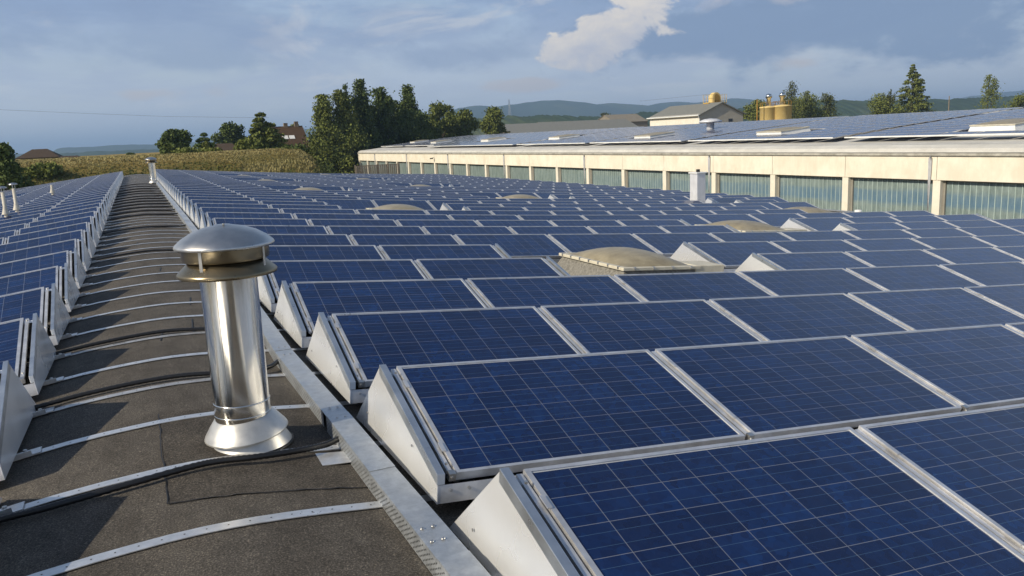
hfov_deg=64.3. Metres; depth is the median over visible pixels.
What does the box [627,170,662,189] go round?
window
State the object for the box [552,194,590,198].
solar module
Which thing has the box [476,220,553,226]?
solar module
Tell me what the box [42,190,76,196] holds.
solar module
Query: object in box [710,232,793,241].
solar module
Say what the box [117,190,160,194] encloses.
cable conduit
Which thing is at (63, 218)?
solar module
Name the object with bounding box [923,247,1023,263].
solar module
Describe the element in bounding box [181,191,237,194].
solar module
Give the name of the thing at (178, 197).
mounting rack
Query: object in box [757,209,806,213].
solar module
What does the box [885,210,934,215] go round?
solar module
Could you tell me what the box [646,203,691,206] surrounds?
solar module
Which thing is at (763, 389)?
solar module
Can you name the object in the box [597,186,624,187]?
solar module
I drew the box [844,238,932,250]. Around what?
solar module
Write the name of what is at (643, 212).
solar module
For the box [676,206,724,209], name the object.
solar module
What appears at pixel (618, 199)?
solar module
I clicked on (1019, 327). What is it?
solar module
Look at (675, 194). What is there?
solar module
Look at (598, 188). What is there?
solar module
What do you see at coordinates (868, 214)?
solar module
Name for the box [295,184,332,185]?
solar module
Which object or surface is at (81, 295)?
roof strap
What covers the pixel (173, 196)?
mounting rack
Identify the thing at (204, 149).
bush
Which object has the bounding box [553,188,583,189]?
solar module
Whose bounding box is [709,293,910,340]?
solar module
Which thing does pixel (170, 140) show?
broadleaf tree
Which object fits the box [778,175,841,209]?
window
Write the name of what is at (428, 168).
window
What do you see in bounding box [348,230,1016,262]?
mounting rack
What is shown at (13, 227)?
solar module
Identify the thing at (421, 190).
solar module
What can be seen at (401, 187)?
solar module
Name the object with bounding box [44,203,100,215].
solar module
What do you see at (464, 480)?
base rail
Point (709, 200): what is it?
mounting rack
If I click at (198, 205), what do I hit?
solar module
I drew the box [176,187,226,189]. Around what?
solar module
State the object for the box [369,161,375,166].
window
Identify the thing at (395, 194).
solar module
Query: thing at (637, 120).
tan shed
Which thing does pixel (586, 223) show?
solar module
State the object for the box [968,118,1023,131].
skylight
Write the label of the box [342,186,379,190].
solar module
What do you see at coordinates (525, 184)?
solar module
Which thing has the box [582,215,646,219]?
solar module
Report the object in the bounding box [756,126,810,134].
skylight
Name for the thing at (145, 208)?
roof strap
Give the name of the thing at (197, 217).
mounting rack
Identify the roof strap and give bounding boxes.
[0,441,381,515]
[13,401,356,461]
[26,329,284,366]
[28,495,432,575]
[32,371,320,417]
[43,348,307,385]
[47,301,201,327]
[60,313,274,339]
[62,280,178,300]
[72,290,199,309]
[74,264,185,280]
[81,272,177,286]
[82,252,164,263]
[87,257,180,270]
[89,242,161,252]
[92,246,173,257]
[96,238,154,247]
[99,230,187,238]
[99,234,151,242]
[102,224,182,231]
[105,221,180,227]
[107,216,172,222]
[110,208,165,213]
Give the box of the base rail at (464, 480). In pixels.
[272,291,474,500]
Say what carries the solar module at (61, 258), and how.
on the mounting rack at (77, 270)
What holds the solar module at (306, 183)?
on the mounting rack
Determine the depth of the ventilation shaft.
30.00 m
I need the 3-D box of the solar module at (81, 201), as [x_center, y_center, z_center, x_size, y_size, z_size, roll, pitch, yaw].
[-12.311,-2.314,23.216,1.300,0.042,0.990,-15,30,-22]
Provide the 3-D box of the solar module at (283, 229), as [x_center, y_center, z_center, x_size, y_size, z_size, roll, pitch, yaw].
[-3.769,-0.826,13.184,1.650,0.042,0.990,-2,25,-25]
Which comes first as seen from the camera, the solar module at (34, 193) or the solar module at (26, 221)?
the solar module at (26, 221)
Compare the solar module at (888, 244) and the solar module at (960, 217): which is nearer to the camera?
the solar module at (888, 244)
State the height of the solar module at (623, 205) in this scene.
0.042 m
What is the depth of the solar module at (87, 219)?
16.19 m
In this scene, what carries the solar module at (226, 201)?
on the mounting rack at (188, 206)
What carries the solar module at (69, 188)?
on the mounting rack
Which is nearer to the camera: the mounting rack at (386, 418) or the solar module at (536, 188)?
the mounting rack at (386, 418)
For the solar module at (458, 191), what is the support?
on the mounting rack
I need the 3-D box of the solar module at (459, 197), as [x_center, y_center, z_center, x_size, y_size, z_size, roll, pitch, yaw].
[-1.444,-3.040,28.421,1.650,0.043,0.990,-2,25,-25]
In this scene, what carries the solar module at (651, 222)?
on the mounting rack at (211, 222)
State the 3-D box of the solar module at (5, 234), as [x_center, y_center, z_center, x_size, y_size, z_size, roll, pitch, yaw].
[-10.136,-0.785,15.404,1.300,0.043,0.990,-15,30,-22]
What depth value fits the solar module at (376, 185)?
38.87 m
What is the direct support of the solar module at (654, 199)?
on the mounting rack at (181, 201)
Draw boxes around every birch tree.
[302,94,354,172]
[329,89,371,172]
[342,83,357,122]
[349,78,386,154]
[370,86,406,147]
[394,84,429,138]
[776,80,810,118]
[795,91,817,117]
[815,92,842,117]
[885,89,898,113]
[975,74,1004,108]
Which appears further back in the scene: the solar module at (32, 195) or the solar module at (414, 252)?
the solar module at (32, 195)
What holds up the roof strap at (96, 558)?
on the factory building
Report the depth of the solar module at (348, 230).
14.13 m
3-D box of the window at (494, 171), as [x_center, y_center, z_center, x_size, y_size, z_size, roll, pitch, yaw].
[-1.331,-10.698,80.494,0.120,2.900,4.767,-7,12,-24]
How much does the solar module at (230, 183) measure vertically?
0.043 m
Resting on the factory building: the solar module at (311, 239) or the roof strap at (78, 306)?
the roof strap at (78, 306)
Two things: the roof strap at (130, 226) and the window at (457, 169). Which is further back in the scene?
the window at (457, 169)
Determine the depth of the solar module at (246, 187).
30.28 m
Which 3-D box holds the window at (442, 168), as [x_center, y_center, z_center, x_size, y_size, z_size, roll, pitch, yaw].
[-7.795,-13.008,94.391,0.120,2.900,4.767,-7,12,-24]
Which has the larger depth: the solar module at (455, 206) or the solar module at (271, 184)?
the solar module at (271, 184)
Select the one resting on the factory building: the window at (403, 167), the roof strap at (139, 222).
the roof strap at (139, 222)
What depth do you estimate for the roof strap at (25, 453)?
4.76 m
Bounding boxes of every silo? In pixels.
[759,94,774,120]
[773,92,791,119]
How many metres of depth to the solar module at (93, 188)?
32.30 m
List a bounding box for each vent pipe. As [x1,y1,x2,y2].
[0,186,9,216]
[8,183,19,211]
[50,185,54,194]
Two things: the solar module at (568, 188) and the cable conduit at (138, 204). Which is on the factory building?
the cable conduit at (138, 204)
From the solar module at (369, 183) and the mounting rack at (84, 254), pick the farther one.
the solar module at (369, 183)
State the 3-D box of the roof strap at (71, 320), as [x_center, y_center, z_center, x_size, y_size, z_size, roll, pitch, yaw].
[-3.683,0.222,8.545,2.123,0.105,0.100,-7,12,-24]
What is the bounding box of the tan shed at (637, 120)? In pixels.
[598,114,647,126]
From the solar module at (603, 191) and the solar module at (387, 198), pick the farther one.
the solar module at (603, 191)
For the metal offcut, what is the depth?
4.29 m
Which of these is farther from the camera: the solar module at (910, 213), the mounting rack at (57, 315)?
the solar module at (910, 213)
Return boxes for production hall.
[357,110,1023,218]
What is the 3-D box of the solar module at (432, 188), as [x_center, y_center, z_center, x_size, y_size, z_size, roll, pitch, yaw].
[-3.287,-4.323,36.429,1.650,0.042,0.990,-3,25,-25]
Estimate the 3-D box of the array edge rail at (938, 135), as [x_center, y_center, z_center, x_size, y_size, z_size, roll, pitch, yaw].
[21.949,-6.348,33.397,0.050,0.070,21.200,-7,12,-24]
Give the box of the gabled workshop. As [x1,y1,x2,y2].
[647,102,745,125]
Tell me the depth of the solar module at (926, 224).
19.79 m
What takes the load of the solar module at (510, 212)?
on the mounting rack at (197, 217)
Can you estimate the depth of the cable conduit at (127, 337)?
7.03 m
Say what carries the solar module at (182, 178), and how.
on the mounting rack
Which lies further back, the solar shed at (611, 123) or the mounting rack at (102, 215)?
the solar shed at (611, 123)
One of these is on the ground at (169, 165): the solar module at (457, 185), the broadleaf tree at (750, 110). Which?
the broadleaf tree at (750, 110)
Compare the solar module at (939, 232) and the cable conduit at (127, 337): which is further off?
the solar module at (939, 232)
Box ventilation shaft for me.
[688,169,706,202]
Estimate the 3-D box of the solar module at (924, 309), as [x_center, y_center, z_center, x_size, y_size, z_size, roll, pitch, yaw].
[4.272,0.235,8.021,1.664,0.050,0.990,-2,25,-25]
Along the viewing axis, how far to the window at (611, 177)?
61.98 m
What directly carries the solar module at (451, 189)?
on the mounting rack
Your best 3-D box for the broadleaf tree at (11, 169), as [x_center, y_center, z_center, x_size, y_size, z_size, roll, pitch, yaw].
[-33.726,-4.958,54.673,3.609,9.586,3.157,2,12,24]
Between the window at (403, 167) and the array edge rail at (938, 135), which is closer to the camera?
the array edge rail at (938, 135)
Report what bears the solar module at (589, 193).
on the mounting rack at (173, 196)
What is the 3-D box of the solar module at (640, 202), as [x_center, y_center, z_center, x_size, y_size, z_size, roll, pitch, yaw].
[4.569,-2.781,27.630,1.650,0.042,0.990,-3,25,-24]
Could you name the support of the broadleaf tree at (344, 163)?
on the ground at (169, 165)
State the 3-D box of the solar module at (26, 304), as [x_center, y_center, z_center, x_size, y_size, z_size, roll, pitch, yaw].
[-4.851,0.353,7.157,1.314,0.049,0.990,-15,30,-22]
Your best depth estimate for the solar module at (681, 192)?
36.39 m
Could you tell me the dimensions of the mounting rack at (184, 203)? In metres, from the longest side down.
17.192 x 1.804 x 1.467 m
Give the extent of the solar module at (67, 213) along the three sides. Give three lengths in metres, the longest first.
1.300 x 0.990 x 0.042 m
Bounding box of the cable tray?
[156,182,490,575]
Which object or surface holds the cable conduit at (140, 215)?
on the factory building
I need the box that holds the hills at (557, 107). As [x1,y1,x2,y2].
[304,90,1023,140]
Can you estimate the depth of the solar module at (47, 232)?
14.72 m
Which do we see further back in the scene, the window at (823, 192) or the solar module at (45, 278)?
the window at (823, 192)
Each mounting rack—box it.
[0,195,111,216]
[0,361,35,480]
[4,220,99,246]
[16,214,101,237]
[19,313,55,395]
[26,209,104,230]
[34,205,106,224]
[41,201,108,219]
[44,283,70,344]
[48,198,109,214]
[58,193,112,207]
[59,263,79,311]
[69,248,86,288]
[77,236,91,270]
[83,227,95,257]
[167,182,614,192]
[172,187,673,199]
[175,188,472,202]
[177,191,489,205]
[180,193,674,208]
[183,196,662,212]
[186,199,327,217]
[190,202,341,222]
[194,206,759,228]
[200,211,932,228]
[207,217,690,226]
[257,256,570,311]
[274,262,1022,347]
[306,288,1023,403]
[326,224,739,233]
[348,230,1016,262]
[357,325,1023,503]
[377,243,511,258]
[440,203,809,209]
[450,429,1023,575]
[462,206,725,210]
[548,194,662,198]
[670,238,993,271]
[705,197,717,202]
[735,249,1021,271]
[780,213,990,230]
[832,221,1006,230]
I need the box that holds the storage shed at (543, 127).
[485,121,596,134]
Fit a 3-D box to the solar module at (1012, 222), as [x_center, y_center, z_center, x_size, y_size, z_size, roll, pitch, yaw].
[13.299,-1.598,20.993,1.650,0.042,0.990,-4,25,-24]
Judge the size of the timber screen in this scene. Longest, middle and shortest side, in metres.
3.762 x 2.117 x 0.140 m
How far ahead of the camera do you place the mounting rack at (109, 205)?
23.59 m
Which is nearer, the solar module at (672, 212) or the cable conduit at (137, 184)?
the solar module at (672, 212)
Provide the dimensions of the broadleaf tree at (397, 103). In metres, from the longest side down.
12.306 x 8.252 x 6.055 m
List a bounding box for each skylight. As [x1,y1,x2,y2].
[294,187,321,189]
[366,204,425,210]
[410,140,428,142]
[431,140,451,144]
[481,137,505,141]
[496,194,537,198]
[548,134,579,139]
[557,247,723,275]
[634,132,674,137]
[695,220,806,231]
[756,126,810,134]
[785,207,834,212]
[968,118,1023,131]
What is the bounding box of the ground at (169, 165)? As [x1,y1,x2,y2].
[15,149,321,184]
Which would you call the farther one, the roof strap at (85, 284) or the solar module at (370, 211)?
the solar module at (370, 211)
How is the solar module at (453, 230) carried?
on the mounting rack at (728, 226)
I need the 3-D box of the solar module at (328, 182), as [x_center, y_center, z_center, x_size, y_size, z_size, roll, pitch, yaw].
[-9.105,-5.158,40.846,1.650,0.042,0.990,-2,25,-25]
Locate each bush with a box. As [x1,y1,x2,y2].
[20,173,35,186]
[22,161,63,179]
[171,146,202,153]
[198,147,222,151]
[233,137,262,149]
[281,143,309,156]
[320,157,340,172]
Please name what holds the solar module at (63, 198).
on the mounting rack
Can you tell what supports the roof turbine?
on the production hall
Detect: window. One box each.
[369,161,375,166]
[378,161,385,168]
[388,161,395,171]
[398,162,407,173]
[410,162,420,173]
[423,163,434,173]
[437,163,449,173]
[452,164,466,175]
[469,164,484,176]
[488,165,505,177]
[509,166,528,179]
[533,166,555,181]
[560,167,586,183]
[591,168,621,185]
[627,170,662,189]
[668,171,711,192]
[718,173,769,196]
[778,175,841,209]
[850,177,932,212]
[942,180,1023,218]
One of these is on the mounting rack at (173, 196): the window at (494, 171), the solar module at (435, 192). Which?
the solar module at (435, 192)
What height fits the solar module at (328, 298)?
0.049 m
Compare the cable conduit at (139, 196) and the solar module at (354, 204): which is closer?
the solar module at (354, 204)
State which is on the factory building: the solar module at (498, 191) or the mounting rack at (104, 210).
the mounting rack at (104, 210)
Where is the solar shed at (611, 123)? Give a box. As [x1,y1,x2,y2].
[537,119,638,128]
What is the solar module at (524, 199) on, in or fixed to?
on the mounting rack at (181, 201)
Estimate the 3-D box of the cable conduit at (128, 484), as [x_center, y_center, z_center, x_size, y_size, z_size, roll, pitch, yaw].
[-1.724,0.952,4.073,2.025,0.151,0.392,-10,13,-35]
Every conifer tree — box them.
[194,132,216,147]
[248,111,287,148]
[895,64,935,112]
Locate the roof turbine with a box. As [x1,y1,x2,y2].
[699,118,721,128]
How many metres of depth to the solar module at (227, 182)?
36.08 m
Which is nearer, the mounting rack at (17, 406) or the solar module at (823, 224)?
the mounting rack at (17, 406)
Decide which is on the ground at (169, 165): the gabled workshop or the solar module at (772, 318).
the gabled workshop
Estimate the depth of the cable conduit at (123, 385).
5.59 m
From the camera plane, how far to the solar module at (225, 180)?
37.59 m
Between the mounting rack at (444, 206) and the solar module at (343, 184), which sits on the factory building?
the mounting rack at (444, 206)
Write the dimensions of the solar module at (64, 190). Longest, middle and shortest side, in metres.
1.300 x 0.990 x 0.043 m
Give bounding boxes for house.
[15,149,61,159]
[213,143,234,150]
[271,121,309,147]
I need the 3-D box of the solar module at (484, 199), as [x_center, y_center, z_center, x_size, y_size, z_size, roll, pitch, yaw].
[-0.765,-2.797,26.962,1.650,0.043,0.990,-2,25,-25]
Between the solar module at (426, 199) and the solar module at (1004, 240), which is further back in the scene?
the solar module at (426, 199)
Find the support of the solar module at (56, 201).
on the mounting rack
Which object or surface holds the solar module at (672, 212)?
on the mounting rack at (197, 217)
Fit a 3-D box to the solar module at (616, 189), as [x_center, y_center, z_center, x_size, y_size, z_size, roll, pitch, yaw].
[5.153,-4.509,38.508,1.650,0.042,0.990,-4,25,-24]
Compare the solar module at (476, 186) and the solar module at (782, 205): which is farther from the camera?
the solar module at (476, 186)
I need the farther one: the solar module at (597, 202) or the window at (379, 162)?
the window at (379, 162)
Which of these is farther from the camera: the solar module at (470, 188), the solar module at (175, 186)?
the solar module at (470, 188)
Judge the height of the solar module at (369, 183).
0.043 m
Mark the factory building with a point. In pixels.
(366, 542)
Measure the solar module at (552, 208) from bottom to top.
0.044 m
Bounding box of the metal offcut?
[315,451,350,465]
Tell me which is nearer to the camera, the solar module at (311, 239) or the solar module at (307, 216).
the solar module at (311, 239)
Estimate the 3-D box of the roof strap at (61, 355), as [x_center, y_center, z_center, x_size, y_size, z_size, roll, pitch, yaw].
[-3.006,0.464,7.089,2.123,0.105,0.100,-7,12,-24]
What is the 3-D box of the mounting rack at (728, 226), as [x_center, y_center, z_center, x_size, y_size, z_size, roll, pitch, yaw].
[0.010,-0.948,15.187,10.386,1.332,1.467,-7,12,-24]
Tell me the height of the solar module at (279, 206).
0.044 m
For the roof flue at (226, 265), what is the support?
on the factory building
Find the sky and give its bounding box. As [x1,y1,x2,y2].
[0,0,1023,153]
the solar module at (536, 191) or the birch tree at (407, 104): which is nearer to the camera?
the solar module at (536, 191)
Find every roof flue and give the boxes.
[145,157,158,182]
[173,223,293,454]
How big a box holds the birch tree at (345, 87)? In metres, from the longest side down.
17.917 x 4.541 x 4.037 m
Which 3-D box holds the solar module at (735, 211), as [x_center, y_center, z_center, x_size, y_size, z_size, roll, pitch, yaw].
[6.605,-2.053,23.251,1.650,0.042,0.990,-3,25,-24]
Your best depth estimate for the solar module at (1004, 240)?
16.03 m
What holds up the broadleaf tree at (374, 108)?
on the ground at (169, 165)
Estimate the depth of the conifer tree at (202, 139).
104.68 m
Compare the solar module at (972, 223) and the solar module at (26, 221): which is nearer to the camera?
the solar module at (26, 221)
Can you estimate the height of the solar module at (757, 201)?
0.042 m
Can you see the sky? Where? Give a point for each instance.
(203, 64)
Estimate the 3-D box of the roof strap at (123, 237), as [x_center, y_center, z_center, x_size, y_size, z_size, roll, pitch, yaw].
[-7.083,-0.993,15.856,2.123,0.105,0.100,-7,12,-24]
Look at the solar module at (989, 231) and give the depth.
18.31 m
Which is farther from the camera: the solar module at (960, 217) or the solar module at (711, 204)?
the solar module at (711, 204)
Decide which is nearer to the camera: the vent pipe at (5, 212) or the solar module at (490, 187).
the vent pipe at (5, 212)
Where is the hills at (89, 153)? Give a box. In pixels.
[15,149,158,157]
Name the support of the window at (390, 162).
in the production hall
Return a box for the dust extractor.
[703,92,726,103]
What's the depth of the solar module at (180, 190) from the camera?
26.61 m
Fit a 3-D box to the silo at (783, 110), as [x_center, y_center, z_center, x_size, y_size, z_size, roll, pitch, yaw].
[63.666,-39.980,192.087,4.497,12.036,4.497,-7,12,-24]
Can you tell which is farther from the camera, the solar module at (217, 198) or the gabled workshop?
the gabled workshop
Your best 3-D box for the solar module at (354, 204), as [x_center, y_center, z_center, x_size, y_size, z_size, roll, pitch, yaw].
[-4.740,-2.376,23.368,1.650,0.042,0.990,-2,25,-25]
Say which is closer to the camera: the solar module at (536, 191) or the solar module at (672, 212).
the solar module at (672, 212)
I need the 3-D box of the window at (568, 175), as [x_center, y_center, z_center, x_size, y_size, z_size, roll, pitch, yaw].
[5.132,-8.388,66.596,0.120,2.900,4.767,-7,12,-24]
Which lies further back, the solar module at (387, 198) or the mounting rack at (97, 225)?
the solar module at (387, 198)
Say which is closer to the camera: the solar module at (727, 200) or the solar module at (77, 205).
the solar module at (77, 205)
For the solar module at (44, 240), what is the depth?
13.26 m
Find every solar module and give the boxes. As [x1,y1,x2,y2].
[0,198,35,204]
[0,200,31,206]
[0,202,25,207]
[0,209,47,219]
[0,213,40,223]
[0,218,33,227]
[0,223,25,231]
[0,229,82,252]
[0,230,15,238]
[0,239,76,262]
[0,250,68,276]
[0,266,58,295]
[0,287,44,326]
[0,318,24,377]
[1,205,52,216]
[6,196,40,202]
[7,222,87,242]
[9,203,57,212]
[10,194,44,200]
[17,192,47,197]
[19,191,49,196]
[19,216,91,233]
[20,200,61,208]
[22,197,65,205]
[28,195,68,202]
[28,211,94,226]
[33,193,71,200]
[37,206,97,220]
[38,191,74,198]
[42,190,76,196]
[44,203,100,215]
[46,188,79,194]
[50,199,102,210]
[54,185,83,190]
[55,197,104,207]
[60,194,105,203]
[64,192,107,200]
[67,190,108,198]
[71,188,109,195]
[74,186,110,193]
[76,185,111,191]
[79,183,112,189]
[81,182,113,188]
[83,181,114,186]
[163,177,199,178]
[164,178,201,179]
[166,179,204,180]
[167,180,207,181]
[168,181,210,182]
[170,182,213,184]
[172,184,217,185]
[174,185,221,187]
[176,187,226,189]
[178,189,231,191]
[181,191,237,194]
[184,193,243,196]
[187,196,250,199]
[191,199,259,203]
[195,203,268,208]
[200,207,280,213]
[201,178,235,179]
[203,179,239,180]
[206,180,243,181]
[206,212,293,219]
[209,181,247,182]
[212,182,252,184]
[214,218,309,225]
[216,184,257,185]
[220,185,263,187]
[224,187,269,188]
[228,188,276,190]
[233,190,284,192]
[239,192,293,195]
[241,180,275,181]
[245,181,281,182]
[245,225,328,233]
[246,195,302,198]
[249,182,286,183]
[253,198,313,201]
[254,183,292,184]
[260,185,300,189]
[261,201,325,204]
[266,245,383,260]
[268,234,352,244]
[270,204,339,209]
[270,259,426,295]
[277,181,309,181]
[278,189,324,191]
[281,208,356,213]
[282,182,317,183]
[286,191,334,193]
[288,183,324,184]
[293,278,486,333]
[294,194,346,196]
[294,213,375,220]
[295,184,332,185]
[302,186,342,190]
[304,196,357,198]
[309,219,398,227]
[313,182,344,182]
[314,199,375,209]
[319,183,352,183]
[326,184,360,184]
[326,190,370,192]
[328,226,425,234]
[332,306,580,386]
[333,185,369,186]
[336,192,382,194]
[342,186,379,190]
[347,194,395,196]
[350,234,460,246]
[351,188,390,190]
[353,183,386,184]
[356,209,426,214]
[359,197,410,199]
[361,189,401,191]
[362,184,395,185]
[371,186,405,186]
[371,191,413,193]
[373,200,434,209]
[375,214,451,219]
[379,183,410,185]
[379,244,503,260]
[380,187,416,188]
[383,193,428,195]
[391,188,428,190]
[396,219,479,226]
[396,349,745,479]
[397,195,443,197]
[402,190,441,191]
[407,186,440,187]
[410,183,441,186]
[411,198,461,200]
[415,192,456,193]
[416,257,561,280]
[418,187,452,188]
[423,226,513,234]
[426,210,492,214]
[427,200,479,209]
[429,194,471,195]
[430,189,466,190]
[440,183,468,185]
[441,186,474,187]
[442,190,479,192]
[444,196,488,198]
[446,203,501,209]
[449,215,520,220]
[451,184,480,186]
[454,188,486,188]
[455,234,567,257]
[456,192,499,197]
[460,198,507,200]
[462,185,493,186]
[466,189,501,190]
[467,207,524,210]
[467,275,642,307]
[475,187,506,187]
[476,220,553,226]
[480,201,529,203]
[481,184,510,185]
[481,191,516,192]
[488,188,519,189]
[490,210,553,215]
[494,186,523,186]
[496,192,539,197]
[501,204,552,206]
[502,189,536,190]
[507,187,537,187]
[507,198,552,200]
[509,226,594,234]
[511,184,538,185]
[518,191,553,192]
[518,215,585,220]
[521,188,552,189]
[523,427,1023,575]
[524,207,580,210]
[525,185,553,186]
[528,201,576,203]
[535,193,570,198]
[536,189,569,190]
[541,299,761,352]
[548,233,659,253]
[550,220,623,226]
[551,211,610,215]
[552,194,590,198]
[552,204,601,206]
[553,185,581,186]
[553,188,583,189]
[553,191,585,192]
[553,199,595,200]
[569,186,597,187]
[569,189,601,190]
[571,192,605,194]
[572,196,611,198]
[575,201,620,203]
[577,207,630,210]
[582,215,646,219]
[584,188,613,188]
[587,191,619,192]
[587,226,667,233]
[590,194,626,196]
[595,198,636,200]
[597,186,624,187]
[600,204,648,206]
[601,189,630,190]
[606,192,639,194]
[608,210,664,214]
[611,196,649,198]
[614,271,772,300]
[615,187,643,188]
[617,220,685,225]
[619,201,663,203]
[620,190,651,191]
[626,194,661,195]
[628,207,678,210]
[632,189,661,190]
[633,233,721,255]
[635,198,675,200]
[639,192,672,193]
[641,214,708,224]
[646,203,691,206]
[649,196,689,200]
[651,190,682,191]
[655,335,961,438]
[660,210,713,214]
[660,225,734,232]
[661,194,689,195]
[661,200,702,203]
[672,192,689,193]
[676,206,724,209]
[685,195,721,200]
[688,241,787,267]
[689,203,733,206]
[696,214,762,222]
[705,193,727,194]
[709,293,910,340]
[710,210,762,213]
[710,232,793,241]
[711,197,748,202]
[718,195,753,197]
[721,206,767,209]
[730,202,780,208]
[739,199,777,202]
[739,268,884,295]
[745,197,787,201]
[748,213,803,227]
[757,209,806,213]
[757,251,871,269]
[769,202,817,208]
[770,240,863,252]
[780,231,857,240]
[792,217,851,230]
[797,212,849,217]
[842,211,893,216]
[843,216,899,222]
[843,222,907,229]
[844,229,918,238]
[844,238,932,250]
[845,249,951,266]
[846,265,981,290]
[848,287,1023,329]
[851,324,1023,410]
[858,403,1023,549]
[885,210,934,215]
[890,215,945,221]
[895,221,958,228]
[902,228,973,237]
[911,236,995,248]
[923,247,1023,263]
[934,214,988,220]
[939,261,1023,285]
[944,220,1003,227]
[957,226,1023,235]
[964,284,1023,315]
[972,234,1023,246]
[991,218,1023,225]
[993,246,1023,259]
[1005,322,1023,333]
[1007,226,1023,232]
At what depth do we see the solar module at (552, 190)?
37.42 m
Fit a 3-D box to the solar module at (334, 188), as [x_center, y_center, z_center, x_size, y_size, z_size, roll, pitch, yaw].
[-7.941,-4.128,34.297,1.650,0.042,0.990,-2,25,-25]
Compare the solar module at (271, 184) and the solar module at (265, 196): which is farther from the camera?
the solar module at (271, 184)
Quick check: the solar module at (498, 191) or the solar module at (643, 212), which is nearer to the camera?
the solar module at (643, 212)
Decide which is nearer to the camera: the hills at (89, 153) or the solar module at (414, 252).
the solar module at (414, 252)
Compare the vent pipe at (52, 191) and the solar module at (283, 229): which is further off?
the vent pipe at (52, 191)
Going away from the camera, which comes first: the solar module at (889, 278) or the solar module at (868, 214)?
the solar module at (889, 278)
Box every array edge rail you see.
[427,144,512,146]
[517,143,584,144]
[591,140,680,142]
[688,137,832,140]
[844,133,1023,137]
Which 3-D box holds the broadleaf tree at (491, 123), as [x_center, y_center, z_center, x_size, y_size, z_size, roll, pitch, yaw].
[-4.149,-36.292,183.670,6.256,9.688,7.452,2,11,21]
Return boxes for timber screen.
[355,163,399,173]
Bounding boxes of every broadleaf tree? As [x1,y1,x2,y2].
[0,142,28,190]
[154,128,194,153]
[202,141,209,148]
[210,120,247,143]
[311,122,362,173]
[366,100,396,147]
[390,100,399,144]
[390,109,437,142]
[423,111,443,138]
[428,100,460,138]
[443,108,480,136]
[478,105,510,133]
[743,99,766,120]
[785,91,831,118]
[866,93,904,114]
[1001,92,1023,109]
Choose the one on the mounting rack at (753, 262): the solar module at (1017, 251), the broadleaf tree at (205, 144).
the solar module at (1017, 251)
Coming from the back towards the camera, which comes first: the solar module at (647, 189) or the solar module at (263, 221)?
the solar module at (647, 189)
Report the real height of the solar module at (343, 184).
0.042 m
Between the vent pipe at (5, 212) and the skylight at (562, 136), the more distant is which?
the skylight at (562, 136)
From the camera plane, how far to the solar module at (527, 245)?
13.21 m
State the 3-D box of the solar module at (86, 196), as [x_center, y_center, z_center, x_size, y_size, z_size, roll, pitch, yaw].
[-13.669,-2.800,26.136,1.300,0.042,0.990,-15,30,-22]
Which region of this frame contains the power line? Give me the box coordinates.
[17,110,253,117]
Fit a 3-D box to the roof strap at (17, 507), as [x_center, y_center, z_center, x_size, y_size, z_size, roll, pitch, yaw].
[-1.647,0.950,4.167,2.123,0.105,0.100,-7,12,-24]
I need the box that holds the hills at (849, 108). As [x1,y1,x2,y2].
[471,96,1023,134]
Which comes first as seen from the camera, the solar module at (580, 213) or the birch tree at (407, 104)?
the solar module at (580, 213)
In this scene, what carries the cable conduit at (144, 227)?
on the factory building
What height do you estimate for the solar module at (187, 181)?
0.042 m
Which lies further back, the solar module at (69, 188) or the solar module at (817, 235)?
the solar module at (69, 188)
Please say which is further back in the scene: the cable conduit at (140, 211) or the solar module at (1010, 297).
the cable conduit at (140, 211)
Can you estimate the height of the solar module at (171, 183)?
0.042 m
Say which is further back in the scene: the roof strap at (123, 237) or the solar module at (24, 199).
the solar module at (24, 199)
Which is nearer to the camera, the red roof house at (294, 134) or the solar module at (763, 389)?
the solar module at (763, 389)
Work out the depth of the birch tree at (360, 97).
133.98 m
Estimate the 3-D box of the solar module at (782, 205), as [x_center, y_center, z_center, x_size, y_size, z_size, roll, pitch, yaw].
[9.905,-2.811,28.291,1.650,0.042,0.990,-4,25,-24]
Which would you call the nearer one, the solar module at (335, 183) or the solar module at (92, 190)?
the solar module at (92, 190)
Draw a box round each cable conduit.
[0,436,338,522]
[21,327,204,361]
[34,359,278,409]
[81,249,172,261]
[102,224,185,234]
[107,213,177,220]
[108,209,174,215]
[110,206,172,211]
[112,203,169,208]
[113,200,167,205]
[114,197,166,202]
[115,195,164,199]
[116,192,162,196]
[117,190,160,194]
[118,188,158,191]
[120,183,155,186]
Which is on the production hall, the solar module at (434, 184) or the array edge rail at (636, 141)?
the array edge rail at (636, 141)
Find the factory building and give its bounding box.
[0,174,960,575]
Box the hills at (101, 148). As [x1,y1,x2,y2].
[13,140,220,156]
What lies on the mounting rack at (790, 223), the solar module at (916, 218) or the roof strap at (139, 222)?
the solar module at (916, 218)
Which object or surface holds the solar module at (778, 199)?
on the mounting rack at (709, 200)
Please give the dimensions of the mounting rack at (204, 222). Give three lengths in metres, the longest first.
20.603 x 2.011 x 1.467 m
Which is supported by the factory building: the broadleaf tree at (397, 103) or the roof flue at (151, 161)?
the roof flue at (151, 161)
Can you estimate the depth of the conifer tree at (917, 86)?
207.23 m
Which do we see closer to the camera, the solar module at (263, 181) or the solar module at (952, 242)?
the solar module at (952, 242)

